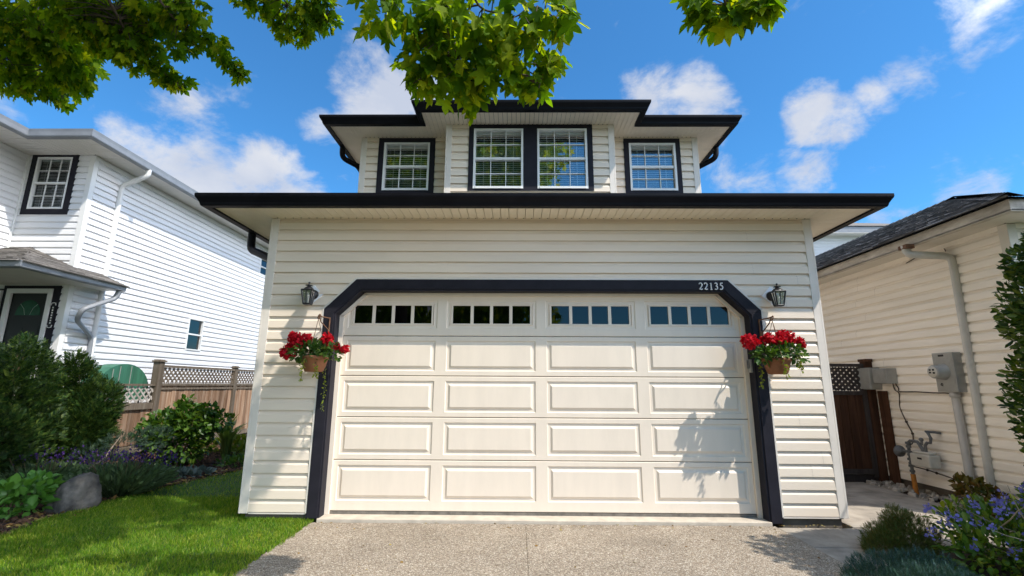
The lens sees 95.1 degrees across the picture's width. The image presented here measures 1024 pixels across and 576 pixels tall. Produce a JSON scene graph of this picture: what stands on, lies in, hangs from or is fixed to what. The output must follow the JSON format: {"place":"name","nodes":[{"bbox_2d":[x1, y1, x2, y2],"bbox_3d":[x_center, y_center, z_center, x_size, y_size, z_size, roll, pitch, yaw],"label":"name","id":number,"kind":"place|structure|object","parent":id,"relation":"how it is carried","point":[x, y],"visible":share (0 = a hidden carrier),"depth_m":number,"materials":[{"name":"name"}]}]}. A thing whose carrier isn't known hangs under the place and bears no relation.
{"place":"outdoors","nodes":[
{"label":"outdoors","id":0,"kind":"place"},
{"bbox_2d":[0,433,246,534],"bbox_3d":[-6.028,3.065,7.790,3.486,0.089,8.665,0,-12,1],"label":"mulch","id":1,"kind":"object","parent":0,"point":[209,460],"visible":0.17,"depth_m":7.39,"materials":[{"name":"brown soil"}]},
{"bbox_2d":[0,466,65,519],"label":"broadleaf plant","id":2,"kind":"object","parent":1,"relation":"on","point":[29,487],"visible":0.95,"depth_m":5.25,"materials":[{"name":"green plant"}]},
{"bbox_2d":[0,330,74,477],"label":"evergreen shrub","id":3,"kind":"object","parent":1,"relation":"on","point":[15,411],"visible":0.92,"depth_m":6.45,"materials":[{"name":"green plant"}]},
{"bbox_2d":[0,444,103,497],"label":"lavender","id":4,"kind":"object","parent":1,"relation":"on","point":[58,466],"visible":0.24,"depth_m":6.16,"materials":[{"name":"purple plant"}]},
{"bbox_2d":[3,346,128,467],"bbox_3d":[-7.136,2.014,7.540,1.746,2.202,1.342,-5,-13,24],"label":"evergreen shrub","id":5,"kind":"object","parent":1,"relation":"on","point":[93,413],"visible":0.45,"depth_m":7.46,"materials":[{"name":"green plant"}]},
{"bbox_2d":[42,472,101,513],"bbox_3d":[-5.192,2.430,5.580,0.509,0.447,0.496,0,-12,1],"label":"boulder","id":6,"kind":"object","parent":1,"relation":"on","point":[80,491],"visible":0.76,"depth_m":5.47,"materials":[{"name":"grey stone"}]},
{"bbox_2d":[1,359,166,458],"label":"fence","id":7,"kind":"object","parent":1,"relation":"on","point":[135,412],"visible":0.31,"depth_m":9.83,"materials":[{"name":"brown wood"}]},
{"bbox_2d":[64,423,176,472],"bbox_3d":[-6.029,2.508,7.016,1.296,0.904,1.434,-4,-13,21],"label":"lavender","id":8,"kind":"object","parent":1,"relation":"on","point":[114,447],"visible":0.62,"depth_m":7.15,"materials":[{"name":"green plant"}]},
{"bbox_2d":[0,465,242,540],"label":"edging","id":9,"kind":"object","parent":1,"relation":"on","point":[9,525],"visible":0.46,"depth_m":5.31,"materials":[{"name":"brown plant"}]},
{"bbox_2d":[59,444,184,497],"bbox_3d":[-5.269,2.459,6.360,1.444,0.637,1.252,0,-12,1],"label":"lavender","id":10,"kind":"object","parent":1,"relation":"on","point":[121,478],"visible":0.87,"depth_m":6.18,"materials":[{"name":"green plant"}]},
{"bbox_2d":[132,393,234,466],"bbox_3d":[-5.994,2.622,8.549,1.659,1.358,1.174,0,-12,1],"label":"leafy shrub","id":11,"kind":"object","parent":1,"relation":"on","point":[196,423],"visible":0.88,"depth_m":8.45,"materials":[{"name":"green plant"}]},
{"bbox_2d":[171,464,216,478],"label":"silver plant","id":12,"kind":"object","parent":1,"relation":"on","point":[189,471],"visible":0.58,"depth_m":7.49,"materials":[{"name":"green plant"}]},
{"bbox_2d":[195,434,246,454],"bbox_3d":[-6.096,3.406,10.095,1.605,0.513,1.064,0,-12,1],"label":"yellow green plant","id":13,"kind":"object","parent":1,"relation":"on","point":[239,442],"visible":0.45,"depth_m":10.04,"materials":[{"name":"green plant"}]},
{"bbox_2d":[214,452,244,467],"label":"green plant","id":14,"kind":"object","parent":1,"relation":"on","point":[229,460],"visible":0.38,"depth_m":8.35,"materials":[{"name":"green plant"}]},
{"bbox_2d":[215,415,247,456],"bbox_3d":[-5.979,3.020,9.712,1.173,0.882,1.301,-6,-13,28],"label":"strappy plant","id":15,"kind":"object","parent":1,"relation":"on","point":[226,438],"visible":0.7,"depth_m":9.60,"materials":[{"name":"green plant"}]},
{"bbox_2d":[0,470,315,575],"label":"lawn","id":16,"kind":"structure","parent":0,"point":[206,486],"depth_m":4.62,"materials":[{"name":"green plant"}]},
{"bbox_2d":[0,0,1023,223],"label":"sky","id":17,"kind":"structure","parent":0,"point":[921,102],"materials":[{"name":"blue"}]},
{"bbox_2d":[316,514,772,525],"bbox_3d":[0.331,2.586,5.139,4.930,0.122,0.260,0,-12,1],"label":"apron","id":18,"kind":"object","parent":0,"point":[549,520],"visible":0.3,"depth_m":5.06,"materials":[{"name":"concrete"}]},
{"bbox_2d":[233,522,860,575],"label":"driveway","id":19,"kind":"structure","parent":0,"point":[424,549],"depth_m":4.18,"materials":[{"name":"grey concrete"}]},
{"bbox_2d":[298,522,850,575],"bbox_3d":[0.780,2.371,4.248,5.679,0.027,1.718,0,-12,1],"label":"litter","id":20,"kind":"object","parent":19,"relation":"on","point":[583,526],"visible":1,"depth_m":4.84,"materials":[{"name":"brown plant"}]},
{"bbox_2d":[779,482,1010,575],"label":"side path","id":21,"kind":"structure","parent":0,"point":[866,502],"depth_m":5.16,"materials":[{"name":"concrete"}]},
{"bbox_2d":[868,483,939,502],"bbox_3d":[5.742,3.433,9.126,0.470,0.001,9.600,0,-12,1],"label":"side bed","id":22,"kind":"object","parent":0,"point":[906,492],"depth_m":6.62,"materials":[{"name":"soil"}]},
{"bbox_2d":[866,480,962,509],"bbox_3d":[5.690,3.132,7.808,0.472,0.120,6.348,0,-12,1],"label":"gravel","id":23,"kind":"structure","parent":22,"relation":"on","point":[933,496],"depth_m":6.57,"materials":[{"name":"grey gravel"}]},
{"bbox_2d":[919,552,1023,575],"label":"planting bed","id":24,"kind":"object","parent":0,"point":[978,567],"depth_m":4.01,"materials":[{"name":"soil"}]},
{"bbox_2d":[855,501,945,559],"bbox_3d":[3.522,2.213,4.261,0.802,0.490,0.583,0,-12,1],"label":"heather","id":25,"kind":"object","parent":24,"relation":"on","point":[891,530],"visible":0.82,"depth_m":4.21,"materials":[{"name":"green plant"}]},
{"bbox_2d":[838,544,981,575],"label":"blue spruce mat","id":26,"kind":"object","parent":24,"relation":"on","point":[902,565],"visible":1,"depth_m":3.56,"materials":[{"name":"plant"}]},
{"bbox_2d":[920,481,1023,575],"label":"flowering shrub","id":27,"kind":"object","parent":24,"relation":"on","point":[972,532],"visible":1,"depth_m":3.88,"materials":[{"name":"green plant"}]},
{"bbox_2d":[989,231,1023,465],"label":"columnar tree","id":28,"kind":"object","parent":24,"relation":"on","point":[1013,310],"visible":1,"depth_m":4.02,"materials":[{"name":"green plant"}]},
{"label":"ground","id":29,"kind":"structure","parent":0,"visible":0},
{"bbox_2d":[80,364,147,445],"bbox_3d":[-8.237,2.470,9.652,0.355,1.790,1.400,0,-12,1],"label":"garden canopy","id":30,"kind":"object","parent":29,"relation":"on","point":[128,374],"visible":0.41,"depth_m":9.83,"materials":[{"name":"green fabric"}]},
{"bbox_2d":[0,113,268,447],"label":"neighbour house","id":31,"kind":"structure","parent":29,"relation":"on","point":[115,252],"depth_m":10.20,"materials":[{"name":"white plastic"}]},
{"bbox_2d":[3,294,46,395],"bbox_3d":[-9.442,1.123,9.021,0.730,2.060,0.066,0,-12,1],"label":"front door","id":32,"kind":"structure","parent":31,"relation":"in","point":[26,310],"depth_m":9.12,"materials":[{"name":"black wood"}]},
{"bbox_2d":[20,155,79,214],"bbox_3d":[-9.511,-2.125,9.860,0.975,1.380,0.464,0,-12,1],"label":"window","id":33,"kind":"structure","parent":31,"relation":"in","point":[51,178],"depth_m":9.70,"materials":[{"name":"white plastic"}]},
{"bbox_2d":[46,302,55,327],"bbox_3d":[-8.911,0.525,9.067,0.114,0.501,0.027,0,-12,1],"label":"wall plaque","id":34,"kind":"object","parent":31,"relation":"attached to","point":[52,312],"depth_m":9.07,"materials":[{"name":"black paint"}]},
{"bbox_2d":[183,318,204,351],"bbox_3d":[-8.865,1.281,12.783,0.464,0.945,0.675,0,-12,1],"label":"window","id":35,"kind":"structure","parent":31,"relation":"in","point":[195,328],"depth_m":13.05,"materials":[{"name":"blue glass"}]},
{"bbox_2d":[258,259,266,275],"bbox_3d":[-8.819,-0.680,16.414,0.464,0.680,0.890,0,-12,1],"label":"window","id":36,"kind":"structure","parent":31,"relation":"in","point":[263,264],"depth_m":16.78,"materials":[{"name":"glass"}]},
{"bbox_2d":[158,365,253,446],"bbox_3d":[-7.784,3.542,14.672,0.170,2.035,8.965,0,-12,1],"label":"fence","id":37,"kind":"object","parent":29,"relation":"on","point":[233,396],"visible":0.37,"depth_m":12.26,"materials":[{"name":"brown wood"}]},
{"bbox_2d":[0,0,789,125],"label":"maple tree","id":38,"kind":"object","parent":29,"relation":"on","point":[69,46],"visible":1,"depth_m":4.53,"materials":[{"name":"green plant"}]},
{"bbox_2d":[194,99,894,528],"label":"house","id":39,"kind":"structure","parent":29,"relation":"on","point":[556,309],"depth_m":5.56,"materials":[{"name":"beige plastic"}]},
{"bbox_2d":[301,282,323,304],"bbox_3d":[-2.367,0.071,5.497,0.221,0.274,0.230,0,-12,1],"label":"wall lantern","id":40,"kind":"object","parent":39,"relation":"attached to","point":[313,295],"depth_m":5.44,"materials":[{"name":"black paint"}]},
{"bbox_2d":[317,314,330,332],"bbox_3d":[-2.172,0.425,5.392,0.055,0.230,0.233,-4,-12,19],"label":"plant bracket","id":41,"kind":"object","parent":39,"relation":"attached to","point":[318,317],"visible":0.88,"depth_m":5.42,"materials":[{"name":"metal"}]},
{"bbox_2d":[279,319,350,410],"bbox_3d":[-2.191,0.844,5.176,0.796,1.021,0.382,0,-12,1],"label":"hanging pot","id":42,"kind":"object","parent":41,"relation":"hanging from","point":[314,360],"visible":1,"depth_m":5.16,"materials":[{"name":"ceramic"}]},
{"bbox_2d":[376,138,435,192],"bbox_3d":[-1.766,-1.987,8.016,0.953,1.023,0.464,0,-12,1],"label":"window","id":43,"kind":"structure","parent":39,"relation":"in","point":[408,164],"depth_m":7.88,"materials":[{"name":"white plastic"}]},
{"bbox_2d":[468,125,529,190],"bbox_3d":[-0.197,-2.020,7.599,0.974,1.129,0.464,0,-12,1],"label":"window","id":44,"kind":"structure","parent":39,"relation":"in","point":[499,155],"depth_m":7.48,"materials":[{"name":"glass"}]},
{"bbox_2d":[329,293,756,516],"bbox_3d":[0.345,1.258,5.509,5.000,2.627,0.034,0,-12,1],"label":"garage door","id":45,"kind":"structure","parent":39,"relation":"in","point":[448,405],"depth_m":5.46,"materials":[{"name":"white metal"}]},
{"bbox_2d":[530,124,593,190],"bbox_3d":[0.784,-2.017,7.588,0.988,1.129,0.464,0,-12,1],"label":"window","id":46,"kind":"structure","parent":39,"relation":"in","point":[558,152],"depth_m":7.46,"materials":[{"name":"white plastic"}]},
{"bbox_2d":[623,138,682,192],"bbox_3d":[2.338,-1.969,7.971,0.938,1.013,0.464,0,-12,1],"label":"window","id":47,"kind":"structure","parent":39,"relation":"in","point":[652,165],"depth_m":7.85,"materials":[{"name":"white plastic"}]},
{"bbox_2d":[747,359,752,372],"bbox_3d":[2.761,0.906,5.442,0.034,0.150,0.070,0,-12,1],"label":"door keypad","id":48,"kind":"object","parent":39,"relation":"attached to","point":[749,366],"depth_m":5.42,"materials":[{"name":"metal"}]},
{"bbox_2d":[758,316,773,336],"bbox_3d":[2.908,0.441,5.337,0.038,0.230,0.236,3,-12,-11],"label":"plant bracket","id":49,"kind":"object","parent":39,"relation":"attached to","point":[760,331],"visible":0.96,"depth_m":5.38,"materials":[{"name":"metal"}]},
{"bbox_2d":[739,321,810,388],"bbox_3d":[2.886,0.733,5.163,0.733,0.756,0.392,0,-12,1],"label":"hanging pot","id":50,"kind":"object","parent":49,"relation":"hanging from","point":[777,346],"visible":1,"depth_m":5.11,"materials":[{"name":"ceramic"}]},
{"bbox_2d":[761,283,785,306],"bbox_3d":[3.060,0.088,5.438,0.221,0.274,0.230,0,-12,1],"label":"wall lantern","id":51,"kind":"object","parent":39,"relation":"attached to","point":[770,295],"depth_m":5.38,"materials":[{"name":"black paint"}]},
{"bbox_2d":[813,223,888,255],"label":"house","id":52,"kind":"structure","parent":29,"relation":"on","point":[848,233],"depth_m":20.11,"materials":[{"name":"white plastic"}]},
{"bbox_2d":[815,192,1023,499],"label":"side neighbour house","id":53,"kind":"structure","parent":29,"relation":"on","point":[884,304],"depth_m":6.44,"materials":[{"name":"beige"}]},
{"bbox_2d":[829,359,901,484],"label":"side gate","id":54,"kind":"structure","parent":53,"relation":"attached to","point":[862,448],"depth_m":7.43,"materials":[{"name":"brown wood"}]},
{"bbox_2d":[855,368,881,389],"bbox_3d":[5.750,1.466,7.573,0.198,0.340,0.320,0,-12,1],"label":"junction box","id":55,"kind":"object","parent":53,"relation":"attached to","point":[865,375],"visible":0.75,"depth_m":7.45,"materials":[{"name":"metal"}]},
{"bbox_2d":[872,368,897,383],"bbox_3d":[5.752,1.360,7.232,0.186,0.230,0.270,0,-12,1],"label":"junction box","id":56,"kind":"object","parent":53,"relation":"attached to","point":[884,375],"visible":1,"depth_m":7.12,"materials":[{"name":"metal"}]},
{"bbox_2d":[892,384,913,444],"bbox_3d":[5.796,1.854,6.917,0.115,0.891,0.300,-4,-13,20],"label":"cable","id":57,"kind":"object","parent":56,"relation":"hanging from","point":[906,422],"visible":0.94,"depth_m":6.94,"materials":[{"name":"black rubber"}]},
{"bbox_2d":[893,430,941,494],"bbox_3d":[5.674,2.447,6.559,0.236,0.909,0.639,2,-12,-7],"label":"gas meter","id":58,"kind":"object","parent":53,"relation":"attached to","point":[923,457],"visible":0.98,"depth_m":6.47,"materials":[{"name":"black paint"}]},
{"bbox_2d":[915,466,965,485],"bbox_3d":[5.782,2.630,6.249,0.126,0.369,0.693,2,-12,-7],"label":"cable","id":59,"kind":"object","parent":58,"relation":"attached to","point":[935,472],"visible":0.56,"depth_m":6.41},
{"bbox_2d":[895,384,948,393],"bbox_3d":[5.812,1.428,6.635,0.043,0.151,0.913,0,-12,1],"label":"cable","id":60,"kind":"object","parent":53,"relation":"attached to","point":[922,392],"visible":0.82,"depth_m":6.65,"materials":[{"name":"black rubber"}]},
{"bbox_2d":[927,352,967,391],"bbox_3d":[5.695,1.112,6.186,0.280,0.510,0.300,0,-12,1],"label":"electric meter","id":61,"kind":"object","parent":53,"relation":"attached to","point":[945,370],"visible":1,"depth_m":6.11,"materials":[{"name":"metal"}]},
{"bbox_2d":[949,392,974,491],"bbox_3d":[5.772,2.053,5.970,0.116,1.420,0.116,0,-12,1],"label":"conduit","id":62,"kind":"object","parent":53,"relation":"attached to","point":[962,433],"visible":0.86,"depth_m":5.98,"materials":[{"name":"grey plastic"}]},
{"bbox_2d":[948,471,1019,518],"bbox_3d":[5.499,2.440,5.319,0.570,0.570,0.959,0,-12,1],"label":"russet shrub","id":63,"kind":"object","parent":29,"relation":"on","point":[978,488],"visible":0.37,"depth_m":5.52,"materials":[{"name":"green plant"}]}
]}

